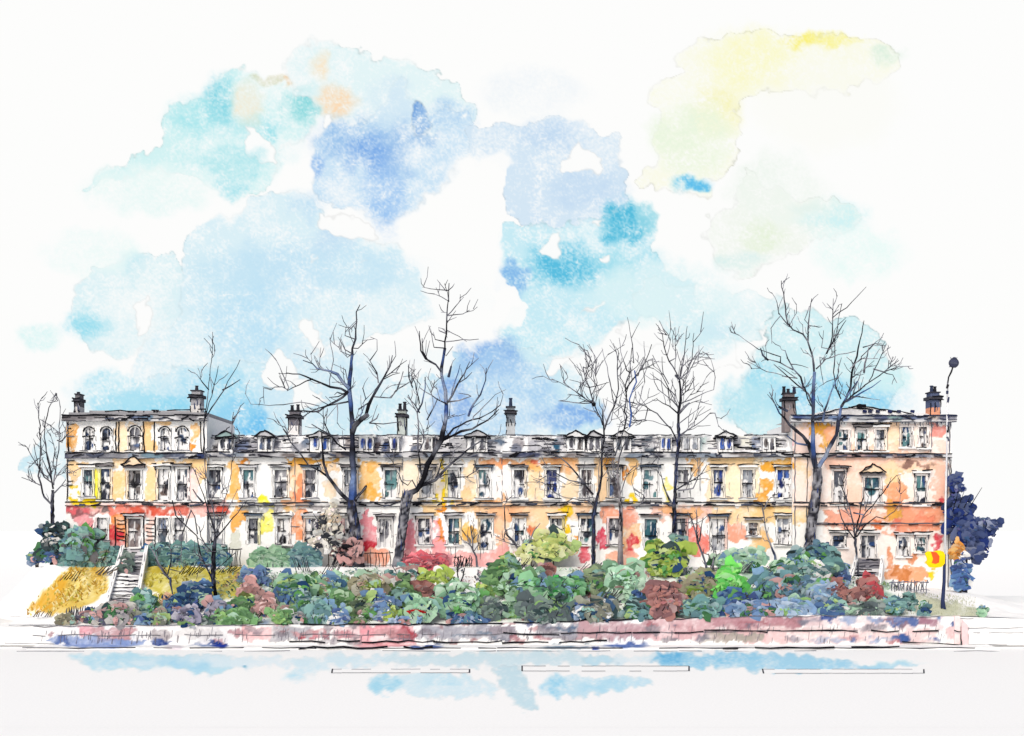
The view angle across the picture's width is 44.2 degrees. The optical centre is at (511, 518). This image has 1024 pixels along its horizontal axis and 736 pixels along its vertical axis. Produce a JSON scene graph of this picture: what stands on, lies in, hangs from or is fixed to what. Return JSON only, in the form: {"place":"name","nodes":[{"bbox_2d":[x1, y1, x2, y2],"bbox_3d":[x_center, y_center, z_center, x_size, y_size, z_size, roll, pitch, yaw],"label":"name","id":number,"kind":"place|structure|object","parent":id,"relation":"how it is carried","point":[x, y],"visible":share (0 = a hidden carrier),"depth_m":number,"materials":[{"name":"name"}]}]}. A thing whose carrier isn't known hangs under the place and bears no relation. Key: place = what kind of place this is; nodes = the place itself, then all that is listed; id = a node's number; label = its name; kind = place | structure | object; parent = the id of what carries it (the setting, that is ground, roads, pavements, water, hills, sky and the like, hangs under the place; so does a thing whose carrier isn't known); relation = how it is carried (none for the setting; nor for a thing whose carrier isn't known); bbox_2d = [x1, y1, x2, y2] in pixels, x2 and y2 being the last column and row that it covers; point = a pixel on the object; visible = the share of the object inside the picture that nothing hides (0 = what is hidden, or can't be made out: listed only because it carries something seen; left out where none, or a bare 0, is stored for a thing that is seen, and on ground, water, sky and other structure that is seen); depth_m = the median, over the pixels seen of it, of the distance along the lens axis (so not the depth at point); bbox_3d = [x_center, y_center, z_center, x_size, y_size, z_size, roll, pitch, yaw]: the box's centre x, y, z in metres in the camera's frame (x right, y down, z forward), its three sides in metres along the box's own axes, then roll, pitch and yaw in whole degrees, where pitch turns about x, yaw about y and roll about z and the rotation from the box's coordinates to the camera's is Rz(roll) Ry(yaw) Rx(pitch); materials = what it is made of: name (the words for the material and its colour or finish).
{"place":"outdoors","nodes":[
{"label":"outdoors","id":0,"kind":"place"},
{"bbox_2d":[0,0,1023,530],"bbox_3d":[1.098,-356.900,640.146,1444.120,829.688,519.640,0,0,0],"label":"sky","id":1,"kind":"structure","parent":0,"point":[256,186],"depth_m":848.39,"materials":[{"name":"white"}]},
{"bbox_2d":[0,650,1023,726],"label":"road","id":2,"kind":"structure","parent":0,"point":[273,688],"depth_m":59.82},
{"bbox_2d":[331,669,469,672],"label":"lane marking","id":3,"kind":"object","parent":2,"relation":"on","point":[400,670],"visible":1,"depth_m":66.85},
{"bbox_2d":[22,645,997,651],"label":"kerb","id":4,"kind":"structure","parent":2,"relation":"on","point":[852,647],"depth_m":77.93,"materials":[{"name":"stone"}]},
{"bbox_2d":[521,666,689,670],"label":"lane marking","id":5,"kind":"object","parent":2,"relation":"on","point":[605,668],"visible":1,"depth_m":68.19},
{"bbox_2d":[762,669,924,673],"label":"lane marking","id":6,"kind":"object","parent":2,"relation":"on","point":[867,671],"visible":1,"depth_m":66.85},
{"bbox_2d":[0,531,1023,735],"bbox_3d":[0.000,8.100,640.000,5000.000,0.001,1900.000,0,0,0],"label":"ground","id":7,"kind":"structure","parent":0,"point":[998,570],"depth_m":48.48,"materials":[{"name":"white"}]},
{"bbox_2d":[0,615,1023,645],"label":"retaining wall","id":8,"kind":"structure","parent":7,"relation":"on","point":[855,630],"depth_m":80.00,"materials":[{"name":"stone"}]},
{"bbox_2d":[0,565,1023,625],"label":"garden bank","id":9,"kind":"structure","parent":0,"point":[26,591],"depth_m":85.53,"materials":[{"name":"plant"}]},
{"bbox_2d":[18,390,83,564],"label":"bare tree","id":10,"kind":"object","parent":9,"relation":"on","point":[51,503],"visible":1,"depth_m":88.79,"materials":[{"name":"black plant"}]},
{"bbox_2d":[34,520,69,553],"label":"shrub","id":11,"kind":"object","parent":9,"relation":"on","point":[51,534],"visible":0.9,"depth_m":88.19,"materials":[{"name":"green plant"}]},
{"bbox_2d":[58,522,105,563],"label":"shrub","id":12,"kind":"object","parent":9,"relation":"on","point":[77,543],"visible":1,"depth_m":87.96,"materials":[{"name":"green plant"}]},
{"bbox_2d":[56,540,119,566],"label":"hedge","id":13,"kind":"object","parent":9,"relation":"on","point":[101,545],"visible":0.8,"depth_m":88.46,"materials":[{"name":"green plant"}]},
{"bbox_2d":[94,599,138,630],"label":"shrub","id":14,"kind":"object","parent":9,"relation":"on","point":[116,613],"visible":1,"depth_m":79.86,"materials":[{"name":"pink plant"}]},
{"bbox_2d":[105,545,147,602],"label":"stone staircase","id":15,"kind":"structure","parent":9,"relation":"on","point":[141,561],"depth_m":85.01,"materials":[{"name":"stone"}]},
{"bbox_2d":[27,565,235,615],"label":"dry grass","id":16,"kind":"structure","parent":9,"relation":"on","point":[71,592],"depth_m":85.10,"materials":[{"name":"yellow plant"}]},
{"bbox_2d":[61,386,234,548],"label":"terraced house","id":17,"kind":"structure","parent":9,"relation":"on","point":[132,479],"depth_m":89.60,"materials":[{"name":"paint"}]},
{"bbox_2d":[93,462,113,500],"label":"window","id":18,"kind":"structure","parent":17,"relation":"in","point":[104,473],"depth_m":89.55,"materials":[{"name":"glass"}]},
{"bbox_2d":[120,456,145,501],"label":"window","id":19,"kind":"structure","parent":17,"relation":"in","point":[134,467],"depth_m":89.55,"materials":[{"name":"stone"}]},
{"bbox_2d":[120,512,145,546],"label":"door","id":20,"kind":"structure","parent":17,"relation":"in","point":[134,525],"depth_m":89.75,"materials":[{"name":"wood"}]},
{"bbox_2d":[151,462,173,502],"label":"window","id":21,"kind":"structure","parent":17,"relation":"in","point":[163,474],"depth_m":89.55,"materials":[{"name":"glass"}]},
{"bbox_2d":[170,463,191,502],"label":"window","id":22,"kind":"structure","parent":17,"relation":"in","point":[181,488],"depth_m":89.55,"materials":[{"name":"stone"}]},
{"bbox_2d":[140,539,232,566],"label":"hedge","id":23,"kind":"object","parent":9,"relation":"on","point":[189,556],"visible":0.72,"depth_m":88.45,"materials":[{"name":"green plant"}]},
{"bbox_2d":[171,603,202,627],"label":"shrub","id":24,"kind":"object","parent":9,"relation":"on","point":[187,615],"visible":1,"depth_m":79.87,"materials":[{"name":"purple plant"}]},
{"bbox_2d":[176,578,213,608],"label":"shrub","id":25,"kind":"object","parent":9,"relation":"on","point":[192,592],"visible":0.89,"depth_m":81.80,"materials":[{"name":"blue plant"}]},
{"bbox_2d":[171,332,246,595],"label":"bare tree","id":26,"kind":"object","parent":9,"relation":"on","point":[213,568],"visible":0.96,"depth_m":82.81,"materials":[{"name":"black plant"}]},
{"bbox_2d":[209,606,261,624],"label":"shrub","id":27,"kind":"object","parent":9,"relation":"on","point":[240,615],"visible":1,"depth_m":80.03,"materials":[{"name":"green plant"}]},
{"bbox_2d":[206,404,303,566],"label":"terraced house","id":28,"kind":"structure","parent":9,"relation":"on","point":[263,478],"depth_m":90.00,"materials":[{"name":"paint"}]},
{"bbox_2d":[236,464,258,499],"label":"window","id":29,"kind":"structure","parent":28,"relation":"in","point":[247,486],"depth_m":89.95,"materials":[{"name":"glass"}]},
{"bbox_2d":[268,463,291,499],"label":"window","id":30,"kind":"structure","parent":28,"relation":"in","point":[280,479],"depth_m":90.04,"materials":[{"name":"stone"}]},
{"bbox_2d":[271,512,292,546],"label":"window","id":31,"kind":"structure","parent":28,"relation":"in","point":[282,526],"depth_m":90.08,"materials":[{"name":"glass"}]},
{"bbox_2d":[246,544,290,566],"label":"hedge","id":32,"kind":"object","parent":9,"relation":"on","point":[273,555],"visible":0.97,"depth_m":88.45,"materials":[{"name":"green plant"}]},
{"bbox_2d":[269,568,319,606],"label":"shrub","id":33,"kind":"object","parent":9,"relation":"on","point":[285,581],"visible":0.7,"depth_m":81.77,"materials":[{"name":"green plant"}]},
{"bbox_2d":[287,541,322,566],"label":"hedge","id":34,"kind":"object","parent":9,"relation":"on","point":[299,550],"visible":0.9,"depth_m":88.45,"materials":[{"name":"green plant"}]},
{"bbox_2d":[301,595,336,623],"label":"shrub","id":35,"kind":"object","parent":9,"relation":"on","point":[318,609],"visible":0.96,"depth_m":80.09,"materials":[{"name":"green plant"}]},
{"bbox_2d":[245,305,409,566],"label":"bare tree","id":36,"kind":"object","parent":9,"relation":"on","point":[353,518],"visible":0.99,"depth_m":88.73,"materials":[{"name":"black plant"}]},
{"bbox_2d":[307,498,347,566],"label":"shrub","id":37,"kind":"object","parent":9,"relation":"on","point":[328,540],"visible":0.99,"depth_m":87.92,"materials":[{"name":"grey plant"}]},
{"bbox_2d":[311,568,348,597],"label":"shrub","id":38,"kind":"object","parent":9,"relation":"on","point":[329,581],"visible":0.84,"depth_m":82.56,"materials":[{"name":"green plant"}]},
{"bbox_2d":[329,537,364,566],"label":"shrub","id":39,"kind":"object","parent":9,"relation":"on","point":[353,547],"visible":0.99,"depth_m":88.20,"materials":[{"name":"pink plant"}]},
{"bbox_2d":[295,402,408,566],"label":"terraced house","id":40,"kind":"structure","parent":9,"relation":"on","point":[378,502],"depth_m":90.00,"materials":[{"name":"paint"}]},
{"bbox_2d":[298,464,320,499],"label":"window","id":41,"kind":"structure","parent":40,"relation":"in","point":[309,478],"depth_m":89.95,"materials":[{"name":"stone"}]},
{"bbox_2d":[373,513,395,546],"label":"door","id":42,"kind":"structure","parent":40,"relation":"in","point":[385,525],"depth_m":90.06,"materials":[{"name":"stone"}]},
{"bbox_2d":[378,463,402,499],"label":"window","id":43,"kind":"structure","parent":40,"relation":"in","point":[390,477],"depth_m":89.97,"materials":[{"name":"stone"}]},
{"bbox_2d":[341,569,400,599],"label":"shrub","id":44,"kind":"object","parent":9,"relation":"on","point":[360,580],"visible":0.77,"depth_m":82.68,"materials":[{"name":"beige plant"}]},
{"bbox_2d":[360,588,401,620],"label":"shrub","id":45,"kind":"object","parent":9,"relation":"on","point":[380,601],"visible":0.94,"depth_m":80.68,"materials":[{"name":"blue plant"}]},
{"bbox_2d":[400,593,442,623],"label":"shrub","id":46,"kind":"object","parent":9,"relation":"on","point":[418,609],"visible":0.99,"depth_m":79.90,"materials":[{"name":"green plant"}]},
{"bbox_2d":[402,549,452,574],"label":"hedge","id":47,"kind":"object","parent":9,"relation":"on","point":[422,558],"visible":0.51,"depth_m":85.69,"materials":[{"name":"red plant"}]},
{"bbox_2d":[381,271,505,566],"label":"bare tree","id":48,"kind":"object","parent":9,"relation":"on","point":[405,504],"visible":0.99,"depth_m":88.83,"materials":[{"name":"black plant"}]},
{"bbox_2d":[403,429,503,566],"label":"terraced house","id":49,"kind":"structure","parent":9,"relation":"on","point":[444,512],"depth_m":90.00,"materials":[{"name":"paint"}]},
{"bbox_2d":[412,512,435,545],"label":"window","id":50,"kind":"structure","parent":49,"relation":"in","point":[423,528],"depth_m":90.00,"materials":[{"name":"glass"}]},
{"bbox_2d":[441,464,462,499],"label":"window","id":51,"kind":"structure","parent":49,"relation":"in","point":[452,489],"depth_m":89.95,"materials":[{"name":"stone"}]},
{"bbox_2d":[442,512,464,545],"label":"window","id":52,"kind":"structure","parent":49,"relation":"in","point":[455,525],"depth_m":89.95,"materials":[{"name":"glass"}]},
{"bbox_2d":[473,464,494,499],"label":"window","id":53,"kind":"structure","parent":49,"relation":"in","point":[483,486],"depth_m":89.95,"materials":[{"name":"glass"}]},
{"bbox_2d":[475,512,496,549],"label":"window","id":54,"kind":"structure","parent":49,"relation":"in","point":[486,534],"depth_m":90.15,"materials":[{"name":"glass"}]},
{"bbox_2d":[433,577,489,618],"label":"shrub","id":55,"kind":"object","parent":9,"relation":"on","point":[457,596],"visible":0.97,"depth_m":80.10,"materials":[{"name":"green plant"}]},
{"bbox_2d":[477,595,510,621],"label":"shrub","id":56,"kind":"object","parent":9,"relation":"on","point":[492,608],"visible":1,"depth_m":80.36,"materials":[{"name":"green plant"}]},
{"bbox_2d":[479,551,521,585],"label":"shrub","id":57,"kind":"object","parent":9,"relation":"on","point":[507,561],"visible":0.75,"depth_m":84.17,"materials":[{"name":"green plant"}]},
{"bbox_2d":[490,566,537,601],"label":"shrub","id":58,"kind":"object","parent":9,"relation":"on","point":[510,586],"visible":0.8,"depth_m":82.50,"materials":[{"name":"green plant"}]},
{"bbox_2d":[513,590,575,624],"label":"shrub","id":59,"kind":"object","parent":9,"relation":"on","point":[539,608],"visible":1,"depth_m":79.89,"materials":[{"name":"green plant"}]},
{"bbox_2d":[518,570,587,601],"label":"shrub","id":60,"kind":"object","parent":9,"relation":"on","point":[569,587],"visible":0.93,"depth_m":82.03,"materials":[{"name":"green plant"}]},
{"bbox_2d":[502,398,605,566],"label":"terraced house","id":61,"kind":"structure","parent":9,"relation":"on","point":[530,505],"depth_m":90.00,"materials":[{"name":"paint"}]},
{"bbox_2d":[508,464,528,499],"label":"window","id":62,"kind":"structure","parent":61,"relation":"in","point":[518,490],"depth_m":89.95,"materials":[{"name":"glass"}]},
{"bbox_2d":[532,524,581,564],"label":"shrub","id":63,"kind":"object","parent":9,"relation":"on","point":[553,543],"visible":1,"depth_m":88.12,"materials":[{"name":"yellow plant"}]},
{"bbox_2d":[215,566,902,622],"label":"ground cover","id":64,"kind":"object","parent":9,"relation":"on","point":[476,578],"visible":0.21,"depth_m":85.31,"materials":[{"name":"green plant"}]},
{"bbox_2d":[524,317,658,564],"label":"bare tree","id":65,"kind":"object","parent":9,"relation":"on","point":[594,504],"visible":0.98,"depth_m":88.77,"materials":[{"name":"black plant"}]},
{"bbox_2d":[573,595,619,622],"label":"shrub","id":66,"kind":"object","parent":9,"relation":"on","point":[598,609],"visible":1,"depth_m":79.83,"materials":[{"name":"grey plant"}]},
{"bbox_2d":[583,558,615,594],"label":"shrub","id":67,"kind":"object","parent":9,"relation":"on","point":[594,575],"visible":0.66,"depth_m":82.73,"materials":[{"name":"green plant"}]},
{"bbox_2d":[601,557,646,602],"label":"shrub","id":68,"kind":"object","parent":9,"relation":"on","point":[629,576],"visible":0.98,"depth_m":82.25,"materials":[{"name":"green plant"}]},
{"bbox_2d":[596,434,656,564],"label":"bare tree","id":69,"kind":"object","parent":9,"relation":"on","point":[620,551],"visible":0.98,"depth_m":88.82,"materials":[{"name":"black plant"}]},
{"bbox_2d":[617,596,652,621],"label":"shrub","id":70,"kind":"object","parent":9,"relation":"on","point":[634,608],"visible":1,"depth_m":79.96,"materials":[{"name":"green plant"}]},
{"bbox_2d":[599,427,702,566],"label":"terraced house","id":71,"kind":"structure","parent":9,"relation":"on","point":[649,517],"depth_m":90.00,"materials":[{"name":"paint"}]},
{"bbox_2d":[639,463,663,499],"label":"window","id":72,"kind":"structure","parent":71,"relation":"in","point":[648,475],"depth_m":90.06,"materials":[{"name":"glass"}]},
{"bbox_2d":[639,579,688,621],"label":"shrub","id":73,"kind":"object","parent":9,"relation":"on","point":[665,599],"visible":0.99,"depth_m":79.80,"materials":[{"name":"red plant"}]},
{"bbox_2d":[640,538,697,577],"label":"shrub","id":74,"kind":"object","parent":9,"relation":"on","point":[661,558],"visible":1,"depth_m":85.11,"materials":[{"name":"green plant"}]},
{"bbox_2d":[612,312,729,532],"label":"bare tree","id":75,"kind":"object","parent":9,"relation":"on","point":[678,442],"visible":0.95,"depth_m":88.89,"materials":[{"name":"black plant"}]},
{"bbox_2d":[677,566,717,598],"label":"shrub","id":76,"kind":"object","parent":9,"relation":"on","point":[699,580],"visible":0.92,"depth_m":82.30,"materials":[{"name":"green plant"}]},
{"bbox_2d":[679,594,725,621],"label":"shrub","id":77,"kind":"object","parent":9,"relation":"on","point":[700,606],"visible":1,"depth_m":79.87,"materials":[{"name":"green plant"}]},
{"bbox_2d":[711,555,750,598],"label":"shrub","id":78,"kind":"object","parent":9,"relation":"on","point":[727,573],"visible":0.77,"depth_m":82.36,"materials":[{"name":"green plant"}]},
{"bbox_2d":[706,545,769,572],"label":"shrub","id":79,"kind":"object","parent":9,"relation":"on","point":[758,556],"visible":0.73,"depth_m":85.90,"materials":[{"name":"green plant"}]},
{"bbox_2d":[699,430,793,566],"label":"terraced house","id":80,"kind":"structure","parent":9,"relation":"on","point":[746,475],"depth_m":90.00,"materials":[{"name":"paint"}]},
{"bbox_2d":[708,463,728,499],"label":"window","id":81,"kind":"structure","parent":80,"relation":"in","point":[718,475],"depth_m":89.95,"materials":[{"name":"stone"}]},
{"bbox_2d":[708,513,731,550],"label":"door","id":82,"kind":"structure","parent":80,"relation":"in","point":[716,530],"depth_m":90.06,"materials":[{"name":"stone"}]},
{"bbox_2d":[737,463,759,499],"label":"window","id":83,"kind":"structure","parent":80,"relation":"in","point":[747,475],"depth_m":89.95,"materials":[{"name":"glass"}]},
{"bbox_2d":[772,464,791,499],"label":"window","id":84,"kind":"structure","parent":80,"relation":"in","point":[782,475],"depth_m":90.15,"materials":[{"name":"glass"}]},
{"bbox_2d":[773,512,791,545],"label":"window","id":85,"kind":"structure","parent":80,"relation":"in","point":[782,526],"depth_m":89.99,"materials":[{"name":"glass"}]},
{"bbox_2d":[722,598,779,620],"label":"shrub","id":86,"kind":"object","parent":9,"relation":"on","point":[760,608],"visible":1,"depth_m":79.95,"materials":[{"name":"blue plant"}]},
{"bbox_2d":[747,566,795,599],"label":"shrub","id":87,"kind":"object","parent":9,"relation":"on","point":[761,577],"visible":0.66,"depth_m":81.37,"materials":[{"name":"blue plant"}]},
{"bbox_2d":[766,593,816,617],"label":"shrub","id":88,"kind":"object","parent":9,"relation":"on","point":[792,605],"visible":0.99,"depth_m":79.95,"materials":[{"name":"blue plant"}]},
{"bbox_2d":[769,567,813,598],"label":"shrub","id":89,"kind":"object","parent":9,"relation":"on","point":[788,581],"visible":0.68,"depth_m":81.16,"materials":[{"name":"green plant"}]},
{"bbox_2d":[775,556,845,578],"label":"shrub","id":90,"kind":"object","parent":9,"relation":"on","point":[825,567],"visible":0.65,"depth_m":83.77,"materials":[{"name":"green plant"}]},
{"bbox_2d":[786,539,840,560],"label":"shrub","id":91,"kind":"object","parent":9,"relation":"on","point":[818,549],"visible":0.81,"depth_m":86.82,"materials":[{"name":"green plant"}]},
{"bbox_2d":[729,274,912,547],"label":"bare tree","id":92,"kind":"object","parent":9,"relation":"on","point":[812,516],"visible":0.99,"depth_m":88.56,"materials":[{"name":"black plant"}]},
{"bbox_2d":[802,578,846,603],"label":"shrub","id":93,"kind":"object","parent":9,"relation":"on","point":[817,590],"visible":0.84,"depth_m":81.25,"materials":[{"name":"blue plant"}]},
{"bbox_2d":[767,385,957,589],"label":"terraced house","id":94,"kind":"structure","parent":9,"relation":"on","point":[879,447],"depth_m":89.60,"materials":[{"name":"paint"}]},
{"bbox_2d":[829,465,851,505],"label":"window","id":95,"kind":"structure","parent":94,"relation":"in","point":[836,482],"depth_m":89.55,"materials":[{"name":"glass"}]},
{"bbox_2d":[857,529,880,557],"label":"door","id":96,"kind":"structure","parent":94,"relation":"in","point":[868,545],"depth_m":89.75,"materials":[{"name":"stone"}]},
{"bbox_2d":[859,463,886,503],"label":"window","id":97,"kind":"structure","parent":94,"relation":"in","point":[872,489],"depth_m":89.55,"materials":[{"name":"stone"}]},
{"bbox_2d":[912,469,932,506],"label":"window","id":98,"kind":"structure","parent":94,"relation":"in","point":[921,481],"depth_m":89.55,"materials":[{"name":"glass"}]},
{"bbox_2d":[842,596,885,615],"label":"shrub","id":99,"kind":"object","parent":9,"relation":"on","point":[872,606],"visible":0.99,"depth_m":79.97,"materials":[{"name":"green plant"}]},
{"bbox_2d":[850,555,883,584],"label":"stone staircase","id":100,"kind":"structure","parent":9,"relation":"on","point":[875,566],"depth_m":87.97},
{"bbox_2d":[850,570,887,601],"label":"shrub","id":101,"kind":"object","parent":9,"relation":"on","point":[867,587],"visible":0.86,"depth_m":81.34,"materials":[{"name":"red plant"}]},
{"bbox_2d":[838,464,904,576],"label":"bare tree","id":102,"kind":"object","parent":9,"relation":"on","point":[854,532],"visible":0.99,"depth_m":87.13,"materials":[{"name":"black plant"}]},
{"bbox_2d":[941,357,958,608],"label":"street lamp","id":103,"kind":"object","parent":9,"relation":"on","point":[953,362],"visible":1,"depth_m":82.10,"materials":[{"name":"metal"}]},
{"bbox_2d":[949,550,974,592],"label":"shrub","id":104,"kind":"object","parent":9,"relation":"on","point":[961,577],"visible":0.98,"depth_m":86.60,"materials":[{"name":"blue plant"}]},
{"bbox_2d":[941,471,1003,592],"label":"evergreen tree","id":105,"kind":"object","parent":9,"relation":"on","point":[971,531],"visible":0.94,"depth_m":88.19,"materials":[{"name":"blue plant"}]},
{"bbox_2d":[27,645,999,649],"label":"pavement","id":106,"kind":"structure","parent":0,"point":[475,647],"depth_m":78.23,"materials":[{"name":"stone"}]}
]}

